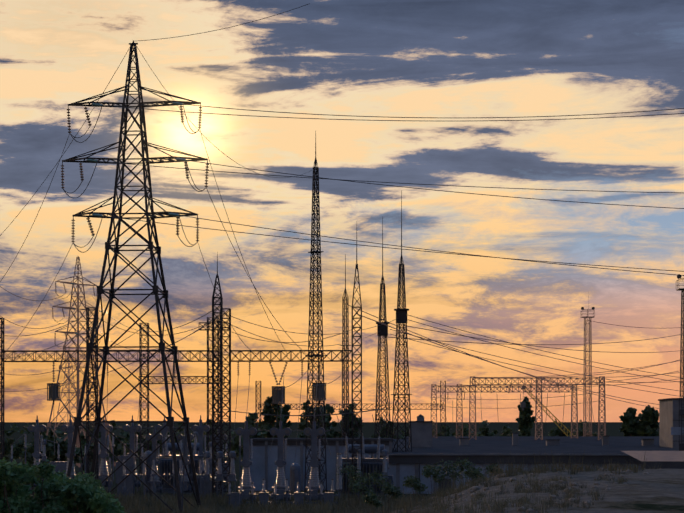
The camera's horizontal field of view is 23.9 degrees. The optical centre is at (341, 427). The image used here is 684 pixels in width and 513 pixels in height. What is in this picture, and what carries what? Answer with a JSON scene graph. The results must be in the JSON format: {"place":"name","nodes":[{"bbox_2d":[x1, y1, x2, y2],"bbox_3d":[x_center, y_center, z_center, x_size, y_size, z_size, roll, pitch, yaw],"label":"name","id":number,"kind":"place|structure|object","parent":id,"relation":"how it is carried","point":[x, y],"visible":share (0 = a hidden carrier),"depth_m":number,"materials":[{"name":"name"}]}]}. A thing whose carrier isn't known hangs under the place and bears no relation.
{"place":"outdoors","nodes":[
{"label":"outdoors","id":0,"kind":"place"},
{"bbox_2d":[0,422,683,512],"bbox_3d":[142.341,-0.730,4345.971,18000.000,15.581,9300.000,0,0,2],"label":"ground","id":1,"kind":"structure","parent":0,"point":[657,491],"depth_m":52.54,"materials":[{"name":"brown soil"}]},
{"bbox_2d":[53,346,84,437],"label":"pylon","id":2,"kind":"object","parent":1,"relation":"on","point":[68,383],"visible":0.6,"depth_m":521.18,"materials":[{"name":"metal"}]},
{"bbox_2d":[46,257,115,466],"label":"pylon","id":3,"kind":"object","parent":1,"relation":"on","point":[78,347],"visible":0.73,"depth_m":278.30,"materials":[{"name":"grey metal"}]},
{"bbox_2d":[61,40,208,512],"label":"pylon","id":4,"kind":"object","parent":1,"relation":"on","point":[91,347],"visible":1,"depth_m":123.55,"materials":[{"name":"metal"}]},
{"bbox_2d":[0,3,683,456],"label":"wires","id":5,"kind":"object","parent":4,"relation":"attached to","point":[418,339],"visible":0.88,"depth_m":146.92,"materials":[{"name":"grey metal"}]},
{"bbox_2d":[11,408,392,507],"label":"switchgear","id":6,"kind":"object","parent":1,"relation":"on","point":[152,481],"visible":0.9,"depth_m":149.74,"materials":[{"name":"metal"}]},
{"bbox_2d":[0,457,501,512],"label":"bushes","id":7,"kind":"object","parent":1,"relation":"on","point":[58,492],"visible":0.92,"depth_m":98.09,"materials":[{"name":"green plant"}]},
{"bbox_2d":[0,396,658,465],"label":"trees","id":8,"kind":"object","parent":1,"relation":"on","point":[644,423],"visible":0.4,"depth_m":274.48,"materials":[{"name":"green plant"}]},
{"bbox_2d":[21,448,660,512],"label":"grass","id":9,"kind":"structure","parent":1,"relation":"on","point":[141,503],"depth_m":63.34,"materials":[{"name":"green plant"}]},
{"bbox_2d":[0,134,683,497],"bbox_3d":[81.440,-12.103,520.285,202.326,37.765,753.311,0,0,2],"label":"steelwork","id":10,"kind":"object","parent":1,"relation":"on","point":[277,391],"visible":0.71,"depth_m":168.73,"materials":[{"name":"metal"}]},
{"bbox_2d":[249,398,683,493],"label":"buildings","id":11,"kind":"structure","parent":1,"relation":"on","point":[665,448],"depth_m":174.58,"materials":[{"name":"concrete"}]},
{"bbox_2d":[520,386,570,435],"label":"crane","id":12,"kind":"object","parent":1,"relation":"on","point":[522,404],"visible":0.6,"depth_m":356.80,"materials":[{"name":"yellow"}]},
{"bbox_2d":[0,0,683,421],"label":"sky","id":13,"kind":"structure","parent":0,"point":[454,62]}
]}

